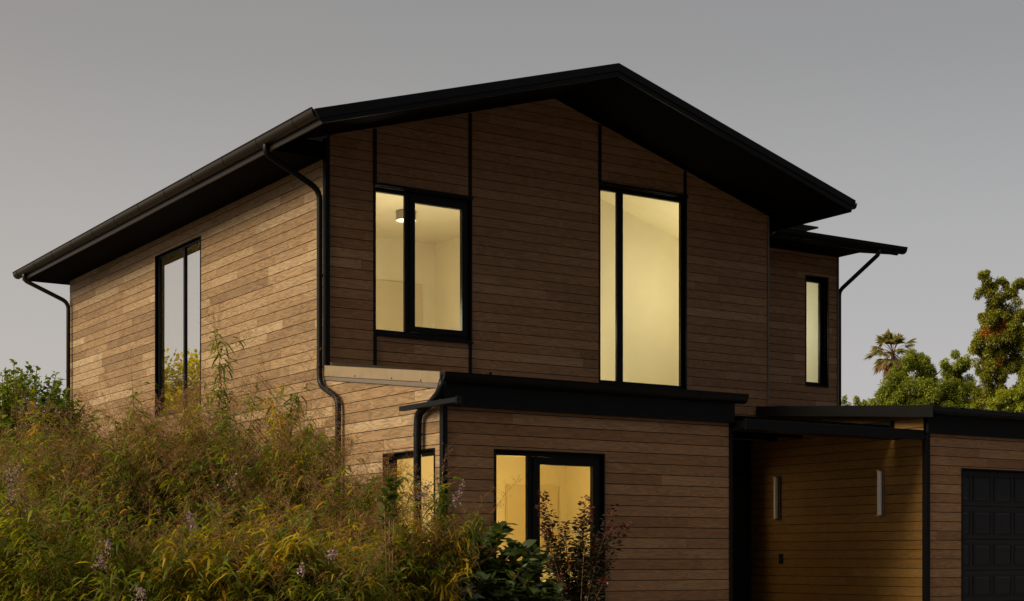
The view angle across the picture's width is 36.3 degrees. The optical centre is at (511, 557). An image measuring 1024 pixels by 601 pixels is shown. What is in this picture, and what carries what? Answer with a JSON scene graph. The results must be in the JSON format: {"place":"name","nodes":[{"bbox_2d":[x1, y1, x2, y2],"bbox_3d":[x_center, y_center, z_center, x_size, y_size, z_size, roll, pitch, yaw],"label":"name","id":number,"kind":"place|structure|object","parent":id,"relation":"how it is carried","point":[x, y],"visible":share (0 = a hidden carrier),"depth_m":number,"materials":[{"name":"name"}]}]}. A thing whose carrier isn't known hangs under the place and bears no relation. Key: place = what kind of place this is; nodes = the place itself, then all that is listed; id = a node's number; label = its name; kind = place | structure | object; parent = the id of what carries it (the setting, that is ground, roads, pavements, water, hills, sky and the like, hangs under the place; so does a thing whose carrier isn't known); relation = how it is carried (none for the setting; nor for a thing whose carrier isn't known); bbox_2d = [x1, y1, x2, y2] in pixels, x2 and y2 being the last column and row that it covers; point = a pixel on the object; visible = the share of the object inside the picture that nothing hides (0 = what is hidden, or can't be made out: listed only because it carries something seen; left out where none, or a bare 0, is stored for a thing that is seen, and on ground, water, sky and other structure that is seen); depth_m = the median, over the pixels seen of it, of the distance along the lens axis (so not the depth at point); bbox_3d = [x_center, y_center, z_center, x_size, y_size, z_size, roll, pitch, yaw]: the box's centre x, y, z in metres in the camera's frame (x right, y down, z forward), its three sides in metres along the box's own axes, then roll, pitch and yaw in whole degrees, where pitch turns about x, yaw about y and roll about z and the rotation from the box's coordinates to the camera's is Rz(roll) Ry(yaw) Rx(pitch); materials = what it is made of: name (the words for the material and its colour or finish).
{"place":"outdoors","nodes":[
{"label":"outdoors","id":0,"kind":"place"},
{"bbox_2d":[371,466,409,600],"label":"plant","id":1,"kind":"object","parent":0,"point":[392,495],"visible":0.88,"depth_m":9.69,"materials":[{"name":"green plant"}]},
{"bbox_2d":[0,0,1023,408],"label":"sky","id":2,"kind":"structure","parent":0,"point":[911,110],"materials":[{"name":"grey"}]},
{"bbox_2d":[12,63,1023,600],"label":"house","id":3,"kind":"structure","parent":0,"point":[604,287],"depth_m":24.40,"materials":[{"name":"brown wood"}]},
{"bbox_2d":[155,235,201,416],"bbox_3d":[-5.750,-3.947,27.046,0.123,2.891,2.156,0,0,-33],"label":"window","id":4,"kind":"structure","parent":3,"relation":"in","point":[179,309],"depth_m":27.19,"materials":[{"name":"clear glass"}]},
{"bbox_2d":[376,279,421,331],"bbox_3d":[-2.020,-3.875,27.741,0.950,2.050,0.040,0,0,-33],"label":"wardrobe door","id":5,"kind":"structure","parent":3,"relation":"in","point":[389,294],"depth_m":27.65,"materials":[{"name":"paint"}]},
{"bbox_2d":[396,209,415,222],"bbox_3d":[-1.728,-5.578,25.485,0.340,0.156,0.340,0,0,-33],"label":"ceiling lamp","id":6,"kind":"object","parent":3,"relation":"attached to","point":[399,215],"visible":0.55,"depth_m":25.39,"materials":[{"name":"metal"}]},
{"bbox_2d":[383,448,435,540],"bbox_3d":[-1.273,-0.383,20.218,0.188,2.001,1.366,0,0,-33],"label":"window","id":7,"kind":"structure","parent":3,"relation":"in","point":[429,451],"depth_m":20.47,"materials":[{"name":"black metal"}]},
{"bbox_2d":[373,185,471,341],"bbox_3d":[-1.332,-4.325,23.114,1.676,2.146,0.128,0,0,-33],"label":"window","id":8,"kind":"structure","parent":3,"relation":"in","point":[410,199],"depth_m":23.04,"materials":[{"name":"black metal"}]},
{"bbox_2d":[505,484,557,579],"bbox_3d":[0.312,-0.100,24.704,0.950,2.100,0.085,0,0,-33],"label":"interior door","id":9,"kind":"structure","parent":3,"relation":"in","point":[515,504],"depth_m":24.55,"materials":[{"name":"paint"}]},
{"bbox_2d":[493,449,604,600],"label":"window","id":10,"kind":"structure","parent":3,"relation":"in","point":[533,459],"depth_m":20.34,"materials":[{"name":"black metal"}]},
{"bbox_2d":[598,183,686,388],"bbox_3d":[2.104,-4.355,25.351,1.796,3.186,0.133,0,0,-33],"label":"window","id":11,"kind":"structure","parent":3,"relation":"in","point":[618,192],"depth_m":25.15,"materials":[{"name":"black metal"}]},
{"bbox_2d":[733,476,750,600],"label":"front door","id":12,"kind":"structure","parent":3,"relation":"in","point":[741,485],"depth_m":26.91,"materials":[{"name":"grey paint"}]},
{"bbox_2d":[772,476,780,519],"bbox_3d":[4.489,-1.018,26.521,0.114,0.735,0.100,0,0,-33],"label":"wall lamp","id":13,"kind":"object","parent":3,"relation":"attached to","point":[777,497],"visible":1,"depth_m":26.49,"materials":[{"name":"metal"}]},
{"bbox_2d":[779,554,782,563],"bbox_3d":[4.559,0.018,26.494,0.026,0.165,0.100,0,0,-33],"label":"switch plate","id":14,"kind":"object","parent":3,"relation":"attached to","point":[780,558],"visible":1,"depth_m":26.48,"materials":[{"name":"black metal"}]},
{"bbox_2d":[805,275,828,387],"bbox_3d":[5.781,-4.328,29.914,0.596,2.111,0.198,0,0,-33],"label":"window","id":15,"kind":"structure","parent":3,"relation":"in","point":[821,282],"depth_m":30.06,"materials":[{"name":"black metal"}]},
{"bbox_2d":[876,470,884,516],"bbox_3d":[5.780,-1.018,24.534,0.114,0.735,0.100,0,0,-33],"label":"wall lamp","id":16,"kind":"object","parent":3,"relation":"attached to","point":[880,493],"visible":1,"depth_m":24.51,"materials":[{"name":"metal"}]},
{"bbox_2d":[963,470,1023,600],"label":"garage door","id":17,"kind":"structure","parent":3,"relation":"in","point":[993,502],"depth_m":24.81,"materials":[{"name":"grey paint"}]},
{"bbox_2d":[541,561,589,585],"bbox_3d":[0.411,0.500,23.644,2.060,0.900,1.400,0,0,-33],"label":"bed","id":18,"kind":"object","parent":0,"point":[544,576],"visible":0.02,"depth_m":24.17,"materials":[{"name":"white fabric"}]},
{"bbox_2d":[841,395,851,405],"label":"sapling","id":19,"kind":"object","parent":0,"point":[843,401],"visible":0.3,"depth_m":57.95,"materials":[{"name":"green plant"}]},
{"bbox_2d":[853,395,861,404],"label":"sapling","id":20,"kind":"object","parent":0,"point":[857,400],"visible":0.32,"depth_m":57.98,"materials":[{"name":"green plant"}]},
{"label":"ground","id":21,"kind":"structure","parent":0,"visible":0},
{"bbox_2d":[0,359,105,595],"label":"green bush","id":22,"kind":"object","parent":21,"relation":"on","point":[6,396],"visible":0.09,"depth_m":17.24,"materials":[{"name":"green plant"}]},
{"bbox_2d":[0,379,114,600],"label":"flowering shrub","id":23,"kind":"object","parent":21,"relation":"on","point":[6,454],"visible":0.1,"depth_m":11.50,"materials":[{"name":"green plant"}]},
{"bbox_2d":[0,442,197,600],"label":"flowering shrub","id":24,"kind":"object","parent":21,"relation":"on","point":[32,583],"visible":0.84,"depth_m":9.16,"materials":[{"name":"green plant"}]},
{"bbox_2d":[0,368,215,600],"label":"flowering shrub","id":25,"kind":"object","parent":21,"relation":"on","point":[48,477],"visible":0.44,"depth_m":10.95,"materials":[{"name":"green plant"}]},
{"bbox_2d":[27,461,278,600],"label":"flowering shrub","id":26,"kind":"object","parent":21,"relation":"on","point":[116,593],"visible":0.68,"depth_m":9.03,"materials":[{"name":"green plant"}]},
{"bbox_2d":[34,346,282,600],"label":"flowering shrub","id":27,"kind":"object","parent":21,"relation":"on","point":[152,425],"visible":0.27,"depth_m":11.14,"materials":[{"name":"green plant"}]},
{"bbox_2d":[115,293,359,595],"bbox_3d":[-1.988,-0.357,11.195,1.672,3.119,1.789,0,0,-16],"label":"flowering shrub","id":28,"kind":"object","parent":21,"relation":"on","point":[221,456],"visible":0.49,"depth_m":10.90,"materials":[{"name":"green plant"}]},
{"bbox_2d":[118,445,395,600],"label":"flowering shrub","id":29,"kind":"object","parent":21,"relation":"on","point":[234,572],"visible":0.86,"depth_m":8.94,"materials":[{"name":"green plant"}]},
{"bbox_2d":[163,343,417,595],"bbox_3d":[-1.479,-0.150,10.708,1.807,2.706,1.944,0,0,-33],"label":"flowering shrub","id":30,"kind":"object","parent":21,"relation":"on","point":[297,464],"visible":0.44,"depth_m":10.68,"materials":[{"name":"green plant"}]},
{"bbox_2d":[223,482,407,600],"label":"flowering shrub","id":31,"kind":"object","parent":21,"relation":"on","point":[352,588],"visible":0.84,"depth_m":8.96,"materials":[{"name":"green plant"}]},
{"bbox_2d":[280,426,442,600],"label":"flowering shrub","id":32,"kind":"object","parent":21,"relation":"on","point":[338,508],"visible":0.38,"depth_m":10.27,"materials":[{"name":"green plant"}]},
{"bbox_2d":[332,443,521,600],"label":"flowering shrub","id":33,"kind":"object","parent":21,"relation":"on","point":[420,562],"visible":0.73,"depth_m":9.93,"materials":[{"name":"green plant"}]},
{"bbox_2d":[412,512,487,600],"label":"lilac flowered shrub","id":34,"kind":"object","parent":21,"relation":"on","point":[477,592],"visible":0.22,"depth_m":10.32,"materials":[{"name":"green plant"}]},
{"bbox_2d":[411,520,567,600],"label":"broadleaf shrub","id":35,"kind":"object","parent":21,"relation":"on","point":[513,579],"visible":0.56,"depth_m":10.73,"materials":[{"name":"green plant"}]},
{"bbox_2d":[535,490,635,600],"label":"crepe myrtle","id":36,"kind":"object","parent":21,"relation":"on","point":[579,583],"visible":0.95,"depth_m":14.97,"materials":[{"name":"brown plant"}]},
{"bbox_2d":[864,329,917,381],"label":"fan palm","id":37,"kind":"object","parent":21,"relation":"on","point":[884,365],"visible":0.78,"depth_m":149.22,"materials":[{"name":"green plant"}]},
{"bbox_2d":[861,347,972,407],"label":"broadleaf tree","id":38,"kind":"object","parent":21,"relation":"on","point":[925,386],"visible":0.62,"depth_m":61.56,"materials":[{"name":"green plant"}]},
{"bbox_2d":[939,349,987,408],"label":"broadleaf tree","id":39,"kind":"object","parent":21,"relation":"on","point":[961,366],"visible":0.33,"depth_m":65.83,"materials":[{"name":"green plant"}]},
{"bbox_2d":[967,269,1023,407],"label":"tall tree","id":40,"kind":"object","parent":21,"relation":"on","point":[999,332],"visible":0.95,"depth_m":59.87,"materials":[{"name":"green plant"}]},
{"bbox_2d":[970,367,1023,411],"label":"broadleaf tree","id":41,"kind":"object","parent":21,"relation":"on","point":[1009,400],"visible":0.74,"depth_m":51.81,"materials":[{"name":"green plant"}]}
]}

